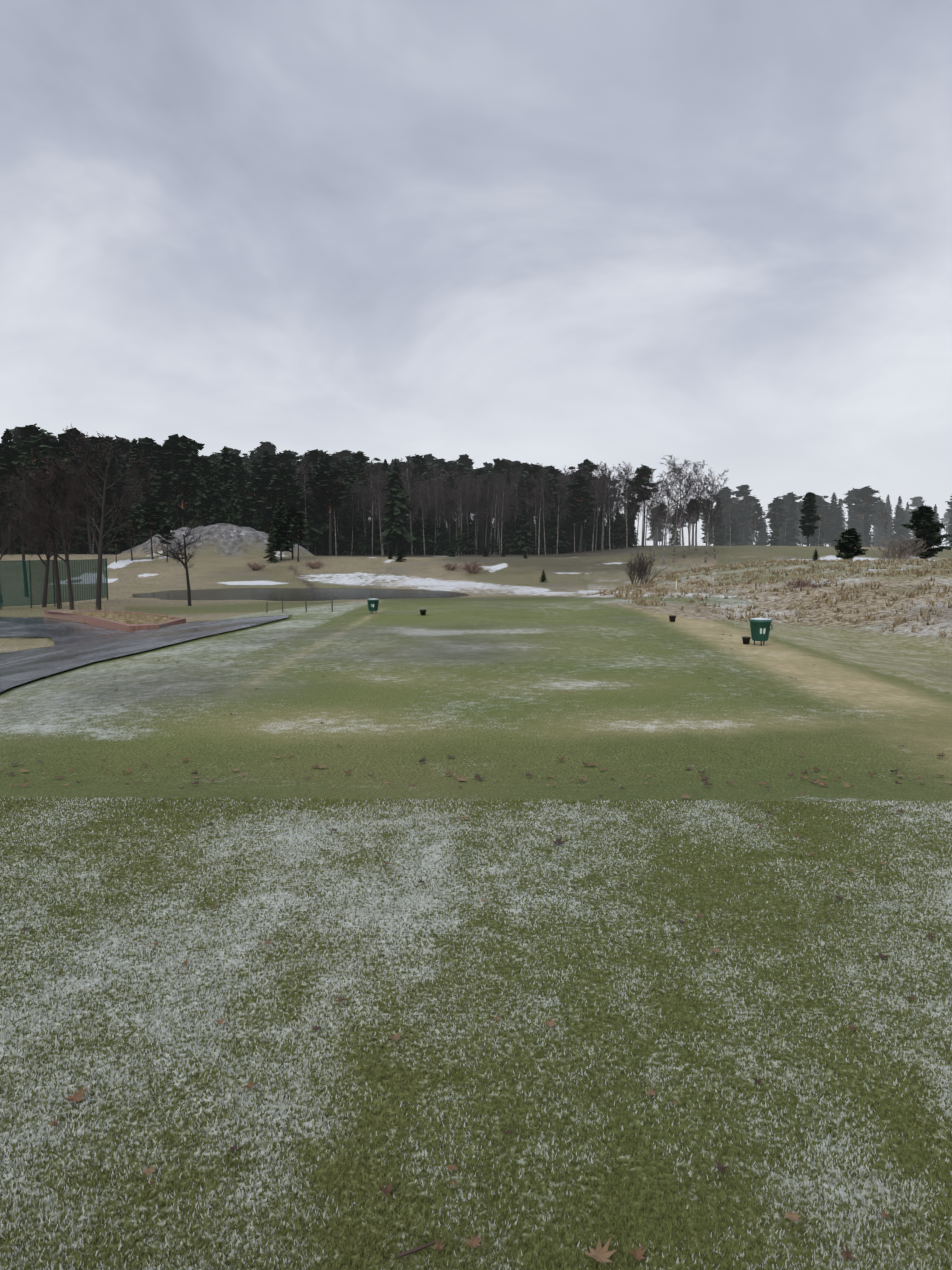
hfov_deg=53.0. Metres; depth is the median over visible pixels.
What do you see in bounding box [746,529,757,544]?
spruce
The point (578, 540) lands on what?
spruce
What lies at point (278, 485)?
pine
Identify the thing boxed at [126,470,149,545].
spruce
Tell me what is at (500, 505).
birch
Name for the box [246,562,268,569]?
red shrub
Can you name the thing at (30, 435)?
pine
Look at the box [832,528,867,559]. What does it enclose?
pine
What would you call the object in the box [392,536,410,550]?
spruce
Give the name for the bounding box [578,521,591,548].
spruce
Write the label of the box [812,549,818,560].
juniper
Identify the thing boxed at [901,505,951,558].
pine
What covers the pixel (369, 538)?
spruce
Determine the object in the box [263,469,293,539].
spruce
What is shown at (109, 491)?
spruce
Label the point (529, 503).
birch
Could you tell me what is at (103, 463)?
pine
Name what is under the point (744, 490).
pine
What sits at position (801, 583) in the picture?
red shrub
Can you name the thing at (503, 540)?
spruce
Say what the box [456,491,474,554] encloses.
birch
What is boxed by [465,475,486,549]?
birch
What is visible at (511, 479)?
birch
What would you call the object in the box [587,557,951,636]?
rough tufts
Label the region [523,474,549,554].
birch
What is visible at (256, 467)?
pine
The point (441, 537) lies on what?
spruce
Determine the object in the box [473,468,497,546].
birch
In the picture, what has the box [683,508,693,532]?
tree
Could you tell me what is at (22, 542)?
bare tree
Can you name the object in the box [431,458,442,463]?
pine
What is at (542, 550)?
spruce
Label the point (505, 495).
pine
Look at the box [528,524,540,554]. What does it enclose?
spruce
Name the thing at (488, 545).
spruce
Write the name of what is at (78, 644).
cart path
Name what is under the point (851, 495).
pine
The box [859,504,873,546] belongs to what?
spruce
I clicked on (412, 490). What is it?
birch
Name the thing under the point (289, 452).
pine
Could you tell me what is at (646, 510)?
birch
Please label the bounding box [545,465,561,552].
pine
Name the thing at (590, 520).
birch
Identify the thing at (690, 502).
birch
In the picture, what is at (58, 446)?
pine
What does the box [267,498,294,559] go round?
tree
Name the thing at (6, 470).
pine
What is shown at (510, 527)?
spruce
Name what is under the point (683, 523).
tree
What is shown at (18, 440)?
pine
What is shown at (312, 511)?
birch
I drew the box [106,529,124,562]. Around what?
tree
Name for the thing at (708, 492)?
birch
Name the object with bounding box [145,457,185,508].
pine
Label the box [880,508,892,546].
pine
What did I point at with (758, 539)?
tree
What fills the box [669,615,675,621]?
pot
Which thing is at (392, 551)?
spruce
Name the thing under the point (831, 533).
spruce
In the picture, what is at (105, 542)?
spruce
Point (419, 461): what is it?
pine
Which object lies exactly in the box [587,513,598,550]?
spruce
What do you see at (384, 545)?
spruce
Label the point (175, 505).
spruce
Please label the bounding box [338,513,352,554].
spruce
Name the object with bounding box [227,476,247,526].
spruce
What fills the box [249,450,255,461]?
spruce
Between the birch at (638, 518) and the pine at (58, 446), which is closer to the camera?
the pine at (58, 446)
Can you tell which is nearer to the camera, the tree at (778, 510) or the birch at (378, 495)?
the birch at (378, 495)
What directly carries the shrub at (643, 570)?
on the terrain
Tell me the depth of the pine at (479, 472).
227.34 m
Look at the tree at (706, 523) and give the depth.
304.27 m
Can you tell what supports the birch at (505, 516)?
on the terrain
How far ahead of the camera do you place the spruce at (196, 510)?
179.04 m
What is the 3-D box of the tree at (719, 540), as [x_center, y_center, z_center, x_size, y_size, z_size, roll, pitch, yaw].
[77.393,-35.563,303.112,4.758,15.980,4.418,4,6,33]
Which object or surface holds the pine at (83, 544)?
on the terrain
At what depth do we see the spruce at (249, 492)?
187.83 m
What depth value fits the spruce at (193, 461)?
179.40 m
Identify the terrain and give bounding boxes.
[0,523,951,1269]
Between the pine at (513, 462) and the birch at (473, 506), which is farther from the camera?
the pine at (513, 462)
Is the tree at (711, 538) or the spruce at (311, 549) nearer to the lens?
the spruce at (311, 549)
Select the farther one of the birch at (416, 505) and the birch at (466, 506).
the birch at (466, 506)
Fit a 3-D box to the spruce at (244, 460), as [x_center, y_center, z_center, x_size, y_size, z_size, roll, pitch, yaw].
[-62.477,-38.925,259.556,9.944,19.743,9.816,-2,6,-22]
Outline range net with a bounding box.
[0,558,107,609]
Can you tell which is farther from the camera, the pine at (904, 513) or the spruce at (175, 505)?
the pine at (904, 513)
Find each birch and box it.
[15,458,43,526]
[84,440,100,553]
[296,456,313,550]
[307,462,321,554]
[309,475,316,554]
[324,462,341,555]
[332,476,349,554]
[335,491,345,554]
[346,484,360,554]
[355,478,366,554]
[355,484,375,554]
[357,484,371,554]
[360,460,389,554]
[368,463,388,554]
[368,475,385,524]
[368,476,390,555]
[370,472,388,517]
[397,455,424,555]
[399,470,415,518]
[402,472,412,516]
[409,485,422,554]
[411,476,429,554]
[414,482,434,555]
[418,480,435,554]
[419,480,442,521]
[420,473,443,554]
[424,462,446,524]
[428,483,444,531]
[429,485,442,554]
[430,470,452,540]
[432,466,455,553]
[437,479,450,554]
[441,486,455,541]
[448,464,476,554]
[448,472,470,554]
[448,491,468,554]
[455,469,483,554]
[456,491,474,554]
[457,478,474,554]
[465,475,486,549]
[469,477,487,554]
[472,480,485,553]
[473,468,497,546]
[481,476,502,554]
[484,473,506,554]
[484,479,508,553]
[488,473,508,554]
[490,488,507,554]
[493,471,505,529]
[496,472,508,554]
[496,477,513,510]
[518,489,537,554]
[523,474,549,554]
[526,467,554,554]
[535,463,554,554]
[542,475,564,553]
[548,475,570,553]
[556,466,573,516]
[557,473,570,515]
[560,466,574,525]
[562,477,588,552]
[570,463,595,551]
[579,492,593,551]
[586,475,604,550]
[589,461,608,550]
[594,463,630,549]
[594,482,613,521]
[595,464,614,549]
[597,467,613,549]
[598,484,616,548]
[602,471,626,548]
[606,480,624,519]
[610,476,620,519]
[611,463,634,512]
[614,461,633,520]
[616,463,639,547]
[632,475,652,546]
[635,494,642,546]
[643,472,656,545]
[643,484,667,559]
[649,479,664,545]
[650,470,688,566]
[654,458,700,561]
[658,455,707,557]
[673,476,700,554]
[685,460,709,553]
[690,469,728,562]
[699,478,728,558]
[749,508,760,544]
[879,510,890,542]
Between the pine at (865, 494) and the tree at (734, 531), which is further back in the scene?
the pine at (865, 494)
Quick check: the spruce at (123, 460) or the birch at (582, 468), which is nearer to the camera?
the spruce at (123, 460)
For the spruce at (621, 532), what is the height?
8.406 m
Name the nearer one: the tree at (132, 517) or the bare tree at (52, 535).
the bare tree at (52, 535)
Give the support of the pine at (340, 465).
on the terrain
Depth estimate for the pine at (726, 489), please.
358.56 m
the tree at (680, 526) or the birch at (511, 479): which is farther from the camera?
the tree at (680, 526)
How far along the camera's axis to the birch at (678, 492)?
138.62 m
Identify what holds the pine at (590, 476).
on the terrain
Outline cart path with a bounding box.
[0,615,288,691]
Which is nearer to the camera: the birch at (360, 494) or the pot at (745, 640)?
the pot at (745, 640)
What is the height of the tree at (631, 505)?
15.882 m
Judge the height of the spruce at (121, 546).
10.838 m
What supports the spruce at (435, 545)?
on the terrain
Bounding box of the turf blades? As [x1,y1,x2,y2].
[0,796,951,1269]
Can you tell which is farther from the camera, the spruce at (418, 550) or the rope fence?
the spruce at (418, 550)
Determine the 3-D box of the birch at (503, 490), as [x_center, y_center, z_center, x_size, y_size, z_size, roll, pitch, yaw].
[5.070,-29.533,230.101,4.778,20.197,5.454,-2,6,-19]
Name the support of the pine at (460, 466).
on the terrain
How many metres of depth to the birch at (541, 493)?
209.05 m
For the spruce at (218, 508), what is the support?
on the terrain
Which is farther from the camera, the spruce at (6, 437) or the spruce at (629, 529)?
the spruce at (629, 529)
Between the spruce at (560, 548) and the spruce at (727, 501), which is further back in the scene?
the spruce at (727, 501)
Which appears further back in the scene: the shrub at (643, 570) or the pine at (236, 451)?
the pine at (236, 451)
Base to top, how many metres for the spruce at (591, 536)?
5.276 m
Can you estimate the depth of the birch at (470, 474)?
216.74 m
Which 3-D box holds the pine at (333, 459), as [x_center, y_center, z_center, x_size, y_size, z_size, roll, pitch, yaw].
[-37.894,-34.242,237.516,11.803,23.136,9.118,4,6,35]
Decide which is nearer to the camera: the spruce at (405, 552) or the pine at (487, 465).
the spruce at (405, 552)
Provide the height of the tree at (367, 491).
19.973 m
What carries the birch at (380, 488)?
on the terrain
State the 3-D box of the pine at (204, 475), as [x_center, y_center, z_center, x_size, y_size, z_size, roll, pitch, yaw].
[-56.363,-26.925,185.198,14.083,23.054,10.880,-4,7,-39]
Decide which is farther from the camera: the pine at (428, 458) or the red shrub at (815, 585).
the pine at (428, 458)
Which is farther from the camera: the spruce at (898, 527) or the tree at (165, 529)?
the spruce at (898, 527)
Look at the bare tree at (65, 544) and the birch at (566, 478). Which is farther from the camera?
the birch at (566, 478)
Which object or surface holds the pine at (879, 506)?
on the terrain
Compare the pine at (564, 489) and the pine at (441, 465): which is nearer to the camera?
the pine at (564, 489)
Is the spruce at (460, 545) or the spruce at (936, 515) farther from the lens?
the spruce at (936, 515)
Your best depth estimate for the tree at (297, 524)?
147.41 m
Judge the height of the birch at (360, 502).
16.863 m
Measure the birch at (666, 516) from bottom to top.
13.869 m
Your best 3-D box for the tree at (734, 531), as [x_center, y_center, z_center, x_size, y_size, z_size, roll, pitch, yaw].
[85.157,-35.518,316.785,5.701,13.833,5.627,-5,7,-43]
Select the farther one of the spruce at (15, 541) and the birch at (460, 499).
the birch at (460, 499)
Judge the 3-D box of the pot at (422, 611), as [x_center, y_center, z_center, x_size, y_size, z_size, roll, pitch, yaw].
[-1.401,-0.594,25.250,0.187,0.154,0.187,0,5,1]
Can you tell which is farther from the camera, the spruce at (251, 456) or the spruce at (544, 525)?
the spruce at (251, 456)
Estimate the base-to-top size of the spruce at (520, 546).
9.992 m
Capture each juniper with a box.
[395,544,406,561]
[447,541,455,556]
[539,570,548,582]
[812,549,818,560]
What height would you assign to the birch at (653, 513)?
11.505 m
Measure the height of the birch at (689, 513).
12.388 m
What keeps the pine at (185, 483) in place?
on the terrain
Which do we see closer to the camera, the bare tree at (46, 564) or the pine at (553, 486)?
the bare tree at (46, 564)
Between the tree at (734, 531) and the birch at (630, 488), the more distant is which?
the tree at (734, 531)
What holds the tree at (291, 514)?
on the terrain
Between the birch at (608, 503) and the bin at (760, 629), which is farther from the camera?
the birch at (608, 503)
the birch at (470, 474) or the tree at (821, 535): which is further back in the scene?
the tree at (821, 535)
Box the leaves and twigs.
[0,625,951,1262]
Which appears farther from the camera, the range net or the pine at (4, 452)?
the pine at (4, 452)
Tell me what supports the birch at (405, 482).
on the terrain
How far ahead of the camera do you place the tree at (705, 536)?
328.25 m
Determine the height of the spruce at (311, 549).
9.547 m
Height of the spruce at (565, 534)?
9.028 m
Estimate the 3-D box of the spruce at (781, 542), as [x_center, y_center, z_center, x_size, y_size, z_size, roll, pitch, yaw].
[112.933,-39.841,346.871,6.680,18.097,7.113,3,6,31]
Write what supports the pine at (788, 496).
on the terrain
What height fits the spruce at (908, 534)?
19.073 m
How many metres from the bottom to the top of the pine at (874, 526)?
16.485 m
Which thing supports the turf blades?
on the terrain
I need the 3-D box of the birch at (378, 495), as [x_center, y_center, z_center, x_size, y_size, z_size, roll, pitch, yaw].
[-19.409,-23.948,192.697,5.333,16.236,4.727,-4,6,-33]
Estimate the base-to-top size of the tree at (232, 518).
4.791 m
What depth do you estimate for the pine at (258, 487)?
182.80 m
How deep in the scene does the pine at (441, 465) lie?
248.50 m
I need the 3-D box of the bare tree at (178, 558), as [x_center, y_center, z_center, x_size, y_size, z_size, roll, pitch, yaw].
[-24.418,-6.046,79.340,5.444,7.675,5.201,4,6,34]
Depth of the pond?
103.81 m
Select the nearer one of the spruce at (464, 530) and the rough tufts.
the rough tufts
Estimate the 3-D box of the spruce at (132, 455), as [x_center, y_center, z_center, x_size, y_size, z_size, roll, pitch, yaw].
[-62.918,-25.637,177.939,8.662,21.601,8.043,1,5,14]
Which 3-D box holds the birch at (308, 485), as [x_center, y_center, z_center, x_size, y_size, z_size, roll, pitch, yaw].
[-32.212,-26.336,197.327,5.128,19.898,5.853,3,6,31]
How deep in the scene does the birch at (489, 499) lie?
208.91 m
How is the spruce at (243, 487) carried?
on the terrain
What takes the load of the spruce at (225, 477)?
on the terrain
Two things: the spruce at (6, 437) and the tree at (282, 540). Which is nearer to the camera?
the tree at (282, 540)
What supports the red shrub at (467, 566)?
on the terrain
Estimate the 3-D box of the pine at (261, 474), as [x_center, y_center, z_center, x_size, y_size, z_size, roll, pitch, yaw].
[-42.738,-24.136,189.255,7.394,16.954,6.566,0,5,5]
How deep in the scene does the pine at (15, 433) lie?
218.84 m
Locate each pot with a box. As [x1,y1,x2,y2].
[420,609,426,614]
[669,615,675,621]
[742,636,750,643]
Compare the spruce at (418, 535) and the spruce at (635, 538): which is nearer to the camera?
the spruce at (418, 535)
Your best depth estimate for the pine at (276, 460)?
207.45 m
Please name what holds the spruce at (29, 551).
on the terrain
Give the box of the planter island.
[43,602,185,631]
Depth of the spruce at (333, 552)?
199.95 m
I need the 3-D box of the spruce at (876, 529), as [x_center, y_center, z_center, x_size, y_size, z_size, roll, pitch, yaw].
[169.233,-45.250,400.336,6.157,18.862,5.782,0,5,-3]
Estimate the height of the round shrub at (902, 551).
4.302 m
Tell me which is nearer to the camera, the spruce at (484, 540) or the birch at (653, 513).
the birch at (653, 513)
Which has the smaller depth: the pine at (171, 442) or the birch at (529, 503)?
the pine at (171, 442)
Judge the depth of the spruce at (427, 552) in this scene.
207.87 m
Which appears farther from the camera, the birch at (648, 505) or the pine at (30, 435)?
the birch at (648, 505)
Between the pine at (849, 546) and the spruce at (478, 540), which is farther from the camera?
the spruce at (478, 540)
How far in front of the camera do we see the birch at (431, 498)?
204.99 m
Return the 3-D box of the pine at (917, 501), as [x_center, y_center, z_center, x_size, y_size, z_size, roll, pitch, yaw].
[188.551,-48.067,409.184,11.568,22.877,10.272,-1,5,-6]
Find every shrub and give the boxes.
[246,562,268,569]
[302,560,327,568]
[441,562,461,569]
[457,560,494,573]
[624,553,650,584]
[628,548,666,584]
[781,578,813,587]
[805,581,829,587]
[866,534,928,560]
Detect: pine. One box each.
[0,443,21,553]
[0,458,24,553]
[0,469,8,491]
[6,423,54,551]
[9,426,23,443]
[13,438,30,450]
[20,445,74,552]
[40,427,100,553]
[47,435,59,441]
[65,448,114,553]
[73,448,101,553]
[109,435,132,551]
[120,437,160,468]
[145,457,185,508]
[146,434,191,485]
[151,435,212,479]
[168,469,201,526]
[199,455,220,499]
[208,453,221,464]
[212,447,247,459]
[216,453,248,498]
[240,478,272,524]
[242,470,273,532]
[246,441,276,459]
[249,456,270,474]
[262,454,296,476]
[263,475,296,516]
[268,467,296,512]
[271,452,296,477]
[284,450,300,461]
[292,469,314,548]
[293,449,331,552]
[304,465,347,555]
[309,476,339,554]
[316,451,338,466]
[333,450,356,469]
[333,462,347,506]
[344,451,380,553]
[365,475,380,516]
[369,463,382,477]
[390,458,399,468]
[397,463,406,472]
[401,454,432,502]
[408,453,444,462]
[425,465,436,479]
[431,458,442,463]
[433,462,449,522]
[433,466,462,549]
[445,463,477,553]
[451,454,474,469]
[464,480,496,553]
[465,467,501,553]
[483,462,492,468]
[487,458,509,478]
[491,480,512,517]
[492,458,520,465]
[500,463,526,482]
[506,462,530,483]
[508,480,533,518]
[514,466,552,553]
[543,477,566,553]
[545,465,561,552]
[557,470,569,512]
[562,475,597,552]
[567,459,600,495]
[575,472,601,550]
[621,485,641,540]
[626,464,660,546]
[710,487,739,545]
[733,484,757,545]
[740,497,759,536]
[768,505,790,545]
[776,492,802,516]
[796,507,804,545]
[797,492,822,545]
[798,494,832,514]
[821,503,833,545]
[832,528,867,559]
[839,488,862,519]
[845,486,883,546]
[846,508,861,530]
[869,501,892,546]
[871,514,878,546]
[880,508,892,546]
[890,510,909,531]
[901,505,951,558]
[909,496,928,539]
[940,512,949,545]
[945,494,951,519]
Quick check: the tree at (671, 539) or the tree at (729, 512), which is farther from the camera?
the tree at (671, 539)
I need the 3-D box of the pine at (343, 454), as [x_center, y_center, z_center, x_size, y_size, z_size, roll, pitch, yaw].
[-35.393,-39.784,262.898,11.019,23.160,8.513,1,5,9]
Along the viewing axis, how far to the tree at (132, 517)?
147.57 m
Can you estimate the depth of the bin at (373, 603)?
25.76 m
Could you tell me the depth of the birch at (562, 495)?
222.04 m
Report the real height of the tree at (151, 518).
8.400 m
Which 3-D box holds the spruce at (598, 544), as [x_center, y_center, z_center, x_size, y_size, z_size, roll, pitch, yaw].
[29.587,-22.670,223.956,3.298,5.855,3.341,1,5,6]
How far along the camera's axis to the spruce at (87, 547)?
181.20 m
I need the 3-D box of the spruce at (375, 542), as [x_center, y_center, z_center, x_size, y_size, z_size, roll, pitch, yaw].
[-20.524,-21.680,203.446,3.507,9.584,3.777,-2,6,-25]
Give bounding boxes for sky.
[0,0,951,545]
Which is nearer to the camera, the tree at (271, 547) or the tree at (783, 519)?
the tree at (271, 547)
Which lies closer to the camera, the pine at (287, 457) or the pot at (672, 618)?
the pot at (672, 618)
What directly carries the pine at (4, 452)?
on the terrain
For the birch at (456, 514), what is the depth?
211.97 m
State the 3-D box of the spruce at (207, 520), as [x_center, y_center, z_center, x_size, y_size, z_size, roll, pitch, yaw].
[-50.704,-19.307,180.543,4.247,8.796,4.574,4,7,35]
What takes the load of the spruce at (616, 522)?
on the terrain
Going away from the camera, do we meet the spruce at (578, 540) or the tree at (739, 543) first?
the spruce at (578, 540)
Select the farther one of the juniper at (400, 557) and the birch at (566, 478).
the birch at (566, 478)
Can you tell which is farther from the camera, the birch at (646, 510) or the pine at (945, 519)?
the pine at (945, 519)
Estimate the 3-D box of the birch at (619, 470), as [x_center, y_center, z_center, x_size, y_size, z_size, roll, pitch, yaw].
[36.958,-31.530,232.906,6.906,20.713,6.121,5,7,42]
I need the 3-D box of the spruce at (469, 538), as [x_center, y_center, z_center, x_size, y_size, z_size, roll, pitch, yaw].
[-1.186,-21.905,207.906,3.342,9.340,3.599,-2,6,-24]
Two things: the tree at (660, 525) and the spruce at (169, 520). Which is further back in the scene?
the tree at (660, 525)
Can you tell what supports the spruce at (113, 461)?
on the terrain
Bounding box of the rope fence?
[266,600,332,612]
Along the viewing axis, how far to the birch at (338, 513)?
198.36 m
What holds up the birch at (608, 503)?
on the terrain
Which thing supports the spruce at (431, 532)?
on the terrain
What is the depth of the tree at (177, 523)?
170.67 m
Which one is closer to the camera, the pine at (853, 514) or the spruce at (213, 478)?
the spruce at (213, 478)
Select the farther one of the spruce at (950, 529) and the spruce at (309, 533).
the spruce at (950, 529)
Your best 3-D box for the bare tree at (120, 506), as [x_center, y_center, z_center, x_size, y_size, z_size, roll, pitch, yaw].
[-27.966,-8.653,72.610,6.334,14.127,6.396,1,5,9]
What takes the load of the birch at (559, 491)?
on the terrain
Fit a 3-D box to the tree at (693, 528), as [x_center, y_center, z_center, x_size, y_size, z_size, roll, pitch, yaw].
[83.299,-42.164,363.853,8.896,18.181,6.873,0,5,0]
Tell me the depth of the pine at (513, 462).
283.18 m
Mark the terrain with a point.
(388, 699)
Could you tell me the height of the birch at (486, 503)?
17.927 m
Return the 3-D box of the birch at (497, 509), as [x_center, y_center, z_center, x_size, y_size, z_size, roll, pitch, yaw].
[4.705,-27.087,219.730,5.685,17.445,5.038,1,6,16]
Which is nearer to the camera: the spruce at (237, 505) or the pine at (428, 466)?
the spruce at (237, 505)
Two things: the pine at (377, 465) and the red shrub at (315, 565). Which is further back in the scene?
the pine at (377, 465)
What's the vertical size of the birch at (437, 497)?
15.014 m
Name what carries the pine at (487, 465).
on the terrain
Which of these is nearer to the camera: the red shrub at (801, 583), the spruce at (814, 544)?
the red shrub at (801, 583)
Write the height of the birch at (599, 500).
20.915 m
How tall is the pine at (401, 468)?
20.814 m
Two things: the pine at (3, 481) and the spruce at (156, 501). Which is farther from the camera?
the spruce at (156, 501)
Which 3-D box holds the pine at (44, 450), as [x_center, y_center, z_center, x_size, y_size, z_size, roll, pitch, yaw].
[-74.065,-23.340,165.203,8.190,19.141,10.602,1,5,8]
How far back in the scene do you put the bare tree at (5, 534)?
84.16 m
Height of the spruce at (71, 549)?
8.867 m
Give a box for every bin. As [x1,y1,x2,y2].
[367,588,378,613]
[749,618,772,645]
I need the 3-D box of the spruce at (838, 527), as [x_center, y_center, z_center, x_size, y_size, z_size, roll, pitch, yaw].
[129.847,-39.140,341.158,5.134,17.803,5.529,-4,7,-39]
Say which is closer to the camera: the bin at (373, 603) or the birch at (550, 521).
the bin at (373, 603)
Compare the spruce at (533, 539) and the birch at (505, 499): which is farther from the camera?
the spruce at (533, 539)
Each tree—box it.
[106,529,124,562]
[120,515,140,560]
[138,507,165,558]
[155,525,175,561]
[174,513,182,529]
[227,502,235,525]
[251,508,261,529]
[263,524,277,562]
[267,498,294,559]
[284,507,303,558]
[288,517,307,561]
[646,525,662,541]
[648,506,664,544]
[649,507,661,539]
[653,503,669,544]
[659,505,671,544]
[667,511,680,545]
[672,507,687,545]
[677,505,684,545]
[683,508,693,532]
[684,499,702,545]
[686,505,701,545]
[700,510,707,531]
[701,517,713,545]
[702,500,714,545]
[709,497,726,545]
[712,498,724,545]
[721,494,739,545]
[725,507,740,545]
[733,510,742,545]
[750,503,765,544]
[755,516,762,545]
[757,517,769,545]
[764,497,787,545]
[767,509,779,545]
[779,504,789,545]
[806,498,827,545]
[814,500,829,545]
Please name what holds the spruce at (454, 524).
on the terrain
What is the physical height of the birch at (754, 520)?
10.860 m
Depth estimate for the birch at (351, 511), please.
195.09 m
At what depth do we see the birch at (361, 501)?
203.79 m
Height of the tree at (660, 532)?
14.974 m
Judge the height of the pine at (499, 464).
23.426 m
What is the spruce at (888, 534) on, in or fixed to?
on the terrain
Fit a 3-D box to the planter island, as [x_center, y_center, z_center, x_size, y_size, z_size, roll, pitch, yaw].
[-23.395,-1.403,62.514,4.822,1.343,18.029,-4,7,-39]
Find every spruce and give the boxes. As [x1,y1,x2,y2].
[0,429,38,553]
[5,520,25,553]
[25,519,39,553]
[58,518,77,553]
[71,532,82,550]
[79,513,94,553]
[84,460,125,553]
[86,436,117,553]
[92,436,124,553]
[97,517,111,553]
[105,498,129,554]
[117,458,129,550]
[120,438,155,550]
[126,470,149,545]
[132,525,147,547]
[144,445,173,535]
[162,500,175,530]
[168,463,184,529]
[176,440,211,527]
[184,466,208,527]
[203,510,210,526]
[206,462,226,520]
[206,480,228,524]
[207,446,248,526]
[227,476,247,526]
[240,472,252,527]
[240,475,259,529]
[242,455,247,464]
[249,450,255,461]
[256,450,289,534]
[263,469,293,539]
[285,470,322,546]
[309,543,320,551]
[310,453,344,554]
[310,540,325,550]
[319,453,341,551]
[325,523,338,551]
[332,525,341,554]
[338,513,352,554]
[358,529,369,555]
[360,512,370,545]
[366,520,376,554]
[370,511,387,554]
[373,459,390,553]
[373,533,387,551]
[375,461,416,555]
[389,541,398,554]
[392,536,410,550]
[403,542,410,554]
[409,506,436,554]
[413,509,425,554]
[419,507,442,554]
[423,508,433,554]
[430,527,439,553]
[435,524,448,554]
[441,521,450,554]
[451,520,458,535]
[453,515,473,554]
[453,525,466,554]
[462,513,477,554]
[470,518,482,553]
[478,528,487,551]
[486,533,495,553]
[487,531,499,554]
[488,520,497,552]
[496,515,511,554]
[497,529,507,554]
[502,515,514,554]
[509,519,524,554]
[510,517,537,548]
[513,507,536,554]
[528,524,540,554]
[534,525,546,554]
[537,511,551,547]
[543,507,569,553]
[555,513,565,553]
[555,515,569,553]
[567,520,578,552]
[575,520,589,551]
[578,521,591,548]
[586,529,597,550]
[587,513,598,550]
[594,508,608,549]
[596,527,607,547]
[604,516,614,548]
[607,509,621,548]
[614,513,629,547]
[619,511,636,547]
[631,522,637,544]
[722,490,737,545]
[740,506,754,545]
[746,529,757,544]
[777,500,796,545]
[782,494,801,545]
[795,525,801,543]
[802,536,816,545]
[825,492,845,546]
[830,500,844,546]
[839,501,847,531]
[856,500,870,542]
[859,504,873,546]
[872,526,882,544]
[876,494,893,546]
[889,496,907,546]
[901,502,913,546]
[931,504,943,547]
[943,515,951,542]
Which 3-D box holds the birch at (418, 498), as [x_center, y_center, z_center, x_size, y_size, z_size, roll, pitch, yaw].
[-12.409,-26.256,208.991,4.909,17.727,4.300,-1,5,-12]
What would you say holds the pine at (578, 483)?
on the terrain
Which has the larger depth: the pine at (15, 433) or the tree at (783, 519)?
the tree at (783, 519)
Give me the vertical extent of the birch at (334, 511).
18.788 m
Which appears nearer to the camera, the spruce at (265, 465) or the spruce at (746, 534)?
the spruce at (265, 465)
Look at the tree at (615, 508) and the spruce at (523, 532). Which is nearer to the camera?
the spruce at (523, 532)
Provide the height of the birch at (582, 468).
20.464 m
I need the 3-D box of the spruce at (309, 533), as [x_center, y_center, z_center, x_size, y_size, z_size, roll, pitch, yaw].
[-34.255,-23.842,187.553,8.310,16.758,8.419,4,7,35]
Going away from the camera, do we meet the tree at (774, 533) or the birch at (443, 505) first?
the birch at (443, 505)
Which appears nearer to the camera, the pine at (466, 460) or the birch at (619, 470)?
the birch at (619, 470)
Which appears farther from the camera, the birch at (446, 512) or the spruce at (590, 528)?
the spruce at (590, 528)
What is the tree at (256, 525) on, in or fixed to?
on the terrain
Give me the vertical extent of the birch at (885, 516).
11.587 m
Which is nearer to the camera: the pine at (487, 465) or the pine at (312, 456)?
the pine at (312, 456)
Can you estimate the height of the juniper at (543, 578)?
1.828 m
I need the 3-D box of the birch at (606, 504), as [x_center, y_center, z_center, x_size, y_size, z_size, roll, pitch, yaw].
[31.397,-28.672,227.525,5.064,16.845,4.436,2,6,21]
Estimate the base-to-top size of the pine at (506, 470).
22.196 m
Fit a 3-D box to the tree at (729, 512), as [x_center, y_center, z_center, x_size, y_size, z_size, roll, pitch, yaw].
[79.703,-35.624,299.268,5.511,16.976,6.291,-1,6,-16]
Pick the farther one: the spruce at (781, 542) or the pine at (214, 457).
the spruce at (781, 542)
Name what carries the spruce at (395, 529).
on the terrain
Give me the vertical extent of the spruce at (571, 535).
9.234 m
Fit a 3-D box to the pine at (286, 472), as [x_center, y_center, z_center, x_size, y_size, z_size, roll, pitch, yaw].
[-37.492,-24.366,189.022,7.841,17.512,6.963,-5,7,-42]
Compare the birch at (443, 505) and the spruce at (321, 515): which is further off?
the birch at (443, 505)
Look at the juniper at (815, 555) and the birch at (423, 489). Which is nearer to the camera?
the juniper at (815, 555)
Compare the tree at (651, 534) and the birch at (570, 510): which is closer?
the birch at (570, 510)
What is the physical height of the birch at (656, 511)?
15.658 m
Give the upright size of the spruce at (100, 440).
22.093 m
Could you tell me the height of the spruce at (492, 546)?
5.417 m
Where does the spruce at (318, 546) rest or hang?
on the terrain
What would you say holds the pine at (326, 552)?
on the terrain
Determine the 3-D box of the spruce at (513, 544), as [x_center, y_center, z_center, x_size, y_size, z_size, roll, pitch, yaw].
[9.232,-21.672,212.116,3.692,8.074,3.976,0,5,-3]
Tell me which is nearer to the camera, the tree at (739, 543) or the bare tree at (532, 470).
the bare tree at (532, 470)
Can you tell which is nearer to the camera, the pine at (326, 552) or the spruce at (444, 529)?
the pine at (326, 552)
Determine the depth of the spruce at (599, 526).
225.75 m
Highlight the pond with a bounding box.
[131,588,468,600]
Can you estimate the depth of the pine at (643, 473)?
219.51 m
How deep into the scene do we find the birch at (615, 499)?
230.60 m

